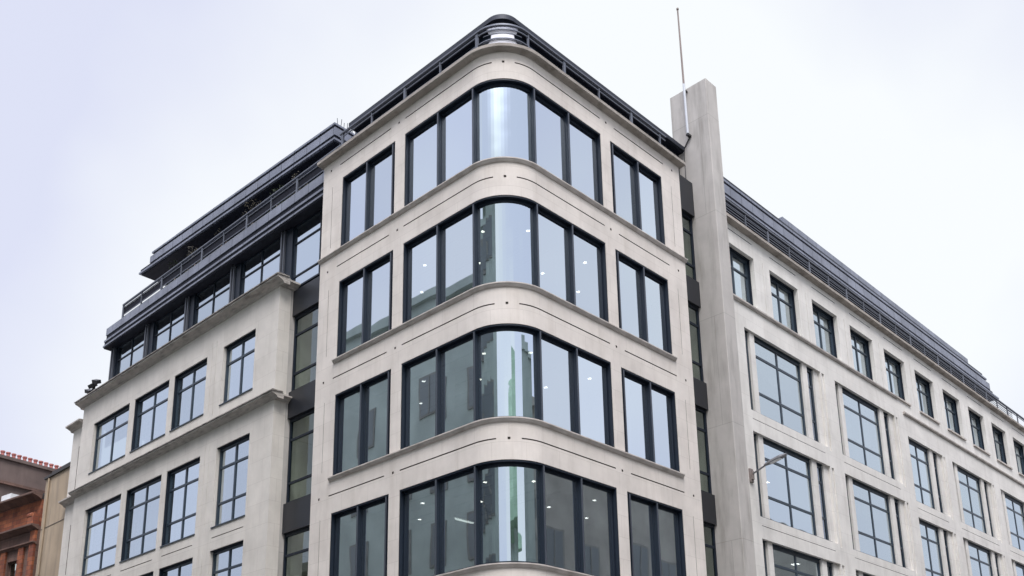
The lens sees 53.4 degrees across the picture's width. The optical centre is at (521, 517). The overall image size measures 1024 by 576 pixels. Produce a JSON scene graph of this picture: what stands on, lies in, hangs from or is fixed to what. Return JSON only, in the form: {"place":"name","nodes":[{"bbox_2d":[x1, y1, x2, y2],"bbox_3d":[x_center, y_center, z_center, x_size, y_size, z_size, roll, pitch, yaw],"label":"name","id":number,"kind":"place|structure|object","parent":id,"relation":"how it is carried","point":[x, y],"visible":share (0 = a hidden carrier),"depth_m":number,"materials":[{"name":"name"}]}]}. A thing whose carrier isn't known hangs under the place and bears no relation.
{"place":"outdoors","nodes":[
{"label":"outdoors","id":0,"kind":"place"},
{"bbox_2d":[0,450,61,575],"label":"terracotta building","id":1,"kind":"structure","parent":0,"point":[22,487],"depth_m":48.72,"materials":[{"name":"brown brick"}]},
{"bbox_2d":[9,562,16,575],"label":"window","id":2,"kind":"structure","parent":1,"relation":"in","point":[10,571],"depth_m":48.42,"materials":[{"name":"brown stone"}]},
{"bbox_2d":[0,0,1023,569],"label":"sky","id":3,"kind":"structure","parent":0,"point":[889,133],"materials":[{"name":"white"}]},
{"bbox_2d":[58,14,1023,575],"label":"office building","id":4,"kind":"structure","parent":0,"point":[502,294],"depth_m":32.75,"materials":[{"name":"stone"}]},
{"bbox_2d":[84,379,100,393],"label":"roof floodlight","id":5,"kind":"object","parent":4,"relation":"on","point":[93,385],"visible":0.65,"depth_m":44.38,"materials":[{"name":"black plastic"}]},
{"bbox_2d":[81,494,120,575],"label":"window","id":6,"kind":"structure","parent":4,"relation":"in","point":[102,519],"depth_m":41.30,"materials":[{"name":"glass"}]},
{"bbox_2d":[88,404,129,474],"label":"window","id":7,"kind":"structure","parent":4,"relation":"in","point":[111,432],"depth_m":42.46,"materials":[{"name":"glass"}]},
{"bbox_2d":[115,330,144,375],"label":"window","id":8,"kind":"structure","parent":4,"relation":"in","point":[129,353],"depth_m":43.98,"materials":[{"name":"glass"}]},
{"bbox_2d":[119,475,161,562],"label":"window","id":9,"kind":"structure","parent":4,"relation":"in","point":[142,501],"depth_m":39.06,"materials":[{"name":"glass"}]},
{"bbox_2d":[142,571,153,575],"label":"window","id":10,"kind":"structure","parent":4,"relation":"in","point":[151,573],"depth_m":37.58,"materials":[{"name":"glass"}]},
{"bbox_2d":[129,381,168,452],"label":"window","id":11,"kind":"structure","parent":4,"relation":"in","point":[150,413],"depth_m":40.22,"materials":[{"name":"glass"}]},
{"bbox_2d":[153,302,184,350],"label":"window","id":12,"kind":"structure","parent":4,"relation":"in","point":[169,326],"depth_m":41.73,"materials":[{"name":"glass"}]},
{"bbox_2d":[165,260,183,285],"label":"terrace shrub","id":13,"kind":"object","parent":4,"relation":"on","point":[174,271],"visible":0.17,"depth_m":43.73,"materials":[{"name":"green plant"}]},
{"bbox_2d":[159,558,192,575],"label":"window","id":14,"kind":"structure","parent":4,"relation":"in","point":[184,568],"depth_m":36.14,"materials":[{"name":"glass"}]},
{"bbox_2d":[160,457,199,547],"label":"window","id":15,"kind":"structure","parent":4,"relation":"in","point":[179,520],"depth_m":37.05,"materials":[{"name":"glass"}]},
{"bbox_2d":[169,358,206,431],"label":"window","id":16,"kind":"structure","parent":4,"relation":"in","point":[189,388],"depth_m":38.21,"materials":[{"name":"glass"}]},
{"bbox_2d":[194,271,230,324],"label":"window","id":17,"kind":"structure","parent":4,"relation":"in","point":[215,296],"depth_m":39.49,"materials":[{"name":"glass"}]},
{"bbox_2d":[212,228,230,252],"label":"terrace shrub","id":18,"kind":"object","parent":4,"relation":"on","point":[217,238],"visible":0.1,"depth_m":41.24,"materials":[{"name":"green plant"}]},
{"bbox_2d":[211,540,242,575],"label":"window","id":19,"kind":"structure","parent":4,"relation":"in","point":[227,560],"depth_m":33.90,"materials":[{"name":"glass"}]},
{"bbox_2d":[210,433,249,528],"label":"window","id":20,"kind":"structure","parent":4,"relation":"in","point":[233,462],"depth_m":34.74,"materials":[{"name":"glass"}]},
{"bbox_2d":[219,329,255,405],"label":"window","id":21,"kind":"structure","parent":4,"relation":"in","point":[240,354],"depth_m":35.89,"materials":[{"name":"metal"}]},
{"bbox_2d":[243,199,263,229],"bbox_3d":[-10.478,-11.331,39.672,0.952,2.240,0.961,-1,-16,-2],"label":"terrace shrub","id":22,"kind":"object","parent":4,"relation":"on","point":[251,208],"visible":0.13,"depth_m":39.72,"materials":[{"name":"green plant"}]},
{"bbox_2d":[241,237,280,294],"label":"window","id":23,"kind":"structure","parent":4,"relation":"in","point":[262,265],"depth_m":37.24,"materials":[{"name":"clear glass"}]},
{"bbox_2d":[270,184,287,206],"bbox_3d":[-9.212,-11.594,38.474,0.875,2.040,0.921,-4,-16,9],"label":"terrace shrub","id":24,"kind":"object","parent":4,"relation":"on","point":[278,193],"visible":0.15,"depth_m":38.56,"materials":[{"name":"green plant"}]},
{"bbox_2d":[283,526,309,575],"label":"window","id":25,"kind":"structure","parent":4,"relation":"in","point":[285,556],"depth_m":32.38,"materials":[{"name":"black metal"}]},
{"bbox_2d":[288,171,307,196],"bbox_3d":[-8.252,-11.837,37.594,0.785,1.988,0.716,5,-17,-20],"label":"terrace shrub","id":26,"kind":"object","parent":4,"relation":"on","point":[295,181],"visible":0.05,"depth_m":37.65,"materials":[{"name":"green plant"}]},
{"bbox_2d":[286,409,313,502],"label":"window","id":27,"kind":"structure","parent":4,"relation":"in","point":[291,439],"depth_m":33.25,"materials":[{"name":"black metal"}]},
{"bbox_2d":[291,304,318,390],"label":"window","id":28,"kind":"structure","parent":4,"relation":"in","point":[296,334],"depth_m":34.31,"materials":[{"name":"black metal"}]},
{"bbox_2d":[292,209,322,288],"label":"window","id":29,"kind":"structure","parent":4,"relation":"in","point":[308,234],"depth_m":35.13,"materials":[{"name":"glass"}]},
{"bbox_2d":[329,494,388,575],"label":"window","id":30,"kind":"structure","parent":4,"relation":"in","point":[359,533],"depth_m":28.95,"materials":[{"name":"glass"}]},
{"bbox_2d":[333,369,390,474],"bbox_3d":[-4.585,-2.717,29.912,2.675,2.629,0.334,-16,-22,41],"label":"window","id":31,"kind":"structure","parent":4,"relation":"in","point":[362,411],"depth_m":29.98,"materials":[{"name":"glass"}]},
{"bbox_2d":[337,250,392,356],"bbox_3d":[-4.654,-6.408,30.969,2.675,2.658,0.334,-16,-22,41],"label":"window","id":32,"kind":"structure","parent":4,"relation":"in","point":[365,296],"depth_m":31.05,"materials":[{"name":"glass"}]},
{"bbox_2d":[341,142,394,245],"bbox_3d":[-4.723,-10.058,32.015,2.675,2.609,0.334,-16,-22,41],"label":"window","id":33,"kind":"structure","parent":4,"relation":"in","point":[368,191],"depth_m":32.10,"materials":[{"name":"glass"}]},
{"bbox_2d":[404,78,602,205],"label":"window","id":34,"kind":"structure","parent":4,"relation":"in","point":[495,117],"depth_m":29.50,"materials":[{"name":"clear glass"}]},
{"bbox_2d":[402,195,608,323],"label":"window","id":35,"kind":"structure","parent":4,"relation":"in","point":[497,238],"depth_m":28.45,"materials":[{"name":"glass"}]},
{"bbox_2d":[400,323,613,448],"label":"window","id":36,"kind":"structure","parent":4,"relation":"in","point":[496,370],"depth_m":27.37,"materials":[{"name":"glass"}]},
{"bbox_2d":[398,459,619,575],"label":"window","id":37,"kind":"structure","parent":4,"relation":"in","point":[509,510],"depth_m":26.30,"materials":[{"name":"glass"}]},
{"bbox_2d":[610,141,664,244],"bbox_3d":[3.559,-10.150,32.238,0.334,2.609,2.675,-16,-22,41],"label":"window","id":38,"kind":"structure","parent":4,"relation":"in","point":[636,189],"depth_m":32.33,"materials":[{"name":"clear glass"}]},
{"bbox_2d":[615,249,671,353],"bbox_3d":[3.627,-6.500,31.192,0.334,2.658,2.675,-16,-22,41],"label":"window","id":39,"kind":"structure","parent":4,"relation":"in","point":[643,297],"depth_m":31.28,"materials":[{"name":"glass"}]},
{"bbox_2d":[621,368,679,471],"bbox_3d":[3.697,-2.808,30.135,0.334,2.629,2.675,-16,-22,41],"label":"window","id":40,"kind":"structure","parent":4,"relation":"in","point":[649,408],"depth_m":30.22,"materials":[{"name":"blue glass"}]},
{"bbox_2d":[627,492,685,575],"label":"window","id":41,"kind":"structure","parent":4,"relation":"in","point":[656,531],"depth_m":29.17,"materials":[{"name":"glass"}]},
{"bbox_2d":[676,8,691,176],"bbox_3d":[5.852,-15.363,36.986,0.366,7.460,0.212,-16,-22,41],"label":"flagpole","id":42,"kind":"object","parent":4,"relation":"on","point":[688,135],"visible":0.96,"depth_m":36.85,"materials":[{"name":"white metal"}]},
{"bbox_2d":[681,211,695,279],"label":"window","id":43,"kind":"structure","parent":4,"relation":"in","point":[690,232],"depth_m":35.33,"materials":[{"name":"black metal"}]},
{"bbox_2d":[688,303,703,381],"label":"window","id":44,"kind":"structure","parent":4,"relation":"in","point":[697,325],"depth_m":34.33,"materials":[{"name":"black metal"}]},
{"bbox_2d":[695,406,711,493],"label":"window","id":45,"kind":"structure","parent":4,"relation":"in","point":[708,474],"depth_m":33.27,"materials":[{"name":"black metal"}]},
{"bbox_2d":[703,522,717,575],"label":"window","id":46,"kind":"structure","parent":4,"relation":"in","point":[713,546],"depth_m":32.32,"materials":[{"name":"black metal"}]},
{"bbox_2d":[729,246,752,304],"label":"window","id":47,"kind":"structure","parent":4,"relation":"in","point":[740,265],"depth_m":36.73,"materials":[{"name":"glass"}]},
{"bbox_2d":[748,453,786,482],"bbox_3d":[8.044,-1.619,33.208,0.260,0.640,1.406,14,-22,-43],"label":"wall street lamp","id":48,"kind":"object","parent":4,"relation":"attached to","point":[769,462],"visible":1,"depth_m":33.24,"materials":[{"name":"grey metal"}]},
{"bbox_2d":[744,330,818,441],"bbox_3d":[9.389,-4.653,36.995,0.370,3.087,5.080,-16,-22,41],"label":"window","id":49,"kind":"structure","parent":4,"relation":"in","point":[780,386],"depth_m":37.04,"materials":[{"name":"glass"}]},
{"bbox_2d":[770,274,797,332],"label":"window","id":50,"kind":"structure","parent":4,"relation":"in","point":[783,302],"depth_m":38.84,"materials":[{"name":"glass"}]},
{"bbox_2d":[753,433,831,541],"bbox_3d":[9.458,-0.976,35.942,0.370,3.017,5.080,-16,-22,41],"label":"window","id":51,"kind":"structure","parent":4,"relation":"in","point":[790,489],"depth_m":36.00,"materials":[{"name":"glass"}]},
{"bbox_2d":[763,541,832,575],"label":"window","id":52,"kind":"structure","parent":4,"relation":"in","point":[778,560],"depth_m":34.87,"materials":[{"name":"glass"}]},
{"bbox_2d":[812,303,836,357],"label":"window","id":53,"kind":"structure","parent":4,"relation":"in","point":[823,322],"depth_m":41.10,"materials":[{"name":"glass"}]},
{"bbox_2d":[850,329,872,379],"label":"window","id":54,"kind":"structure","parent":4,"relation":"in","point":[860,346],"depth_m":43.37,"materials":[{"name":"glass"}]},
{"bbox_2d":[856,571,869,575],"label":"window","id":55,"kind":"structure","parent":4,"relation":"in","point":[858,573],"depth_m":38.44,"materials":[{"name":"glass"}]},
{"bbox_2d":[835,383,896,480],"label":"window","id":56,"kind":"structure","parent":4,"relation":"in","point":[864,431],"depth_m":41.72,"materials":[{"name":"glass"}]},
{"bbox_2d":[845,475,907,568],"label":"window","id":57,"kind":"structure","parent":4,"relation":"in","point":[874,514],"depth_m":40.65,"materials":[{"name":"glass"}]},
{"bbox_2d":[884,352,911,406],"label":"window","id":58,"kind":"structure","parent":4,"relation":"in","point":[893,368],"depth_m":45.59,"materials":[{"name":"glass"}]},
{"bbox_2d":[908,438,943,513],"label":"window","id":59,"kind":"structure","parent":4,"relation":"in","point":[924,466],"depth_m":45.66,"materials":[{"name":"glass"}]},
{"bbox_2d":[915,373,939,423],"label":"window","id":60,"kind":"structure","parent":4,"relation":"in","point":[923,387],"depth_m":47.84,"materials":[{"name":"glass"}]},
{"bbox_2d":[919,519,951,575],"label":"window","id":61,"kind":"structure","parent":4,"relation":"in","point":[934,539],"depth_m":44.70,"materials":[{"name":"glass"}]},
{"bbox_2d":[943,392,966,440],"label":"window","id":62,"kind":"structure","parent":4,"relation":"in","point":[950,404],"depth_m":50.11,"materials":[{"name":"glass"}]},
{"bbox_2d":[952,463,996,538],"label":"window","id":63,"kind":"structure","parent":4,"relation":"in","point":[972,497],"depth_m":49.58,"materials":[{"name":"glass"}]},
{"bbox_2d":[968,409,990,455],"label":"window","id":64,"kind":"structure","parent":4,"relation":"in","point":[975,423],"depth_m":52.38,"materials":[{"name":"metal"}]},
{"bbox_2d":[963,539,999,575],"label":"window","id":65,"kind":"structure","parent":4,"relation":"in","point":[981,561],"depth_m":48.57,"materials":[{"name":"glass"}]},
{"bbox_2d":[992,426,1012,469],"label":"window","id":66,"kind":"structure","parent":4,"relation":"in","point":[997,434],"depth_m":54.64,"materials":[{"name":"metal"}]},
{"bbox_2d":[1001,491,1023,550],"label":"window","id":67,"kind":"structure","parent":4,"relation":"in","point":[1013,508],"depth_m":53.58,"materials":[{"name":"glass"}]},
{"bbox_2d":[1012,560,1023,575],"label":"window","id":68,"kind":"structure","parent":4,"relation":"in","point":[1018,569],"depth_m":52.41,"materials":[{"name":"glass"}]},
{"bbox_2d":[1013,440,1023,476],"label":"window","id":69,"kind":"structure","parent":4,"relation":"in","point":[1019,453],"depth_m":56.87,"materials":[{"name":"metal"}]},
{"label":"pavement","id":70,"kind":"structure","parent":0,"visible":0},
{"bbox_2d":[35,462,70,575],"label":"buff house","id":71,"kind":"structure","parent":70,"relation":"on","point":[51,533],"depth_m":45.52,"materials":[{"name":"stone"}]}
]}

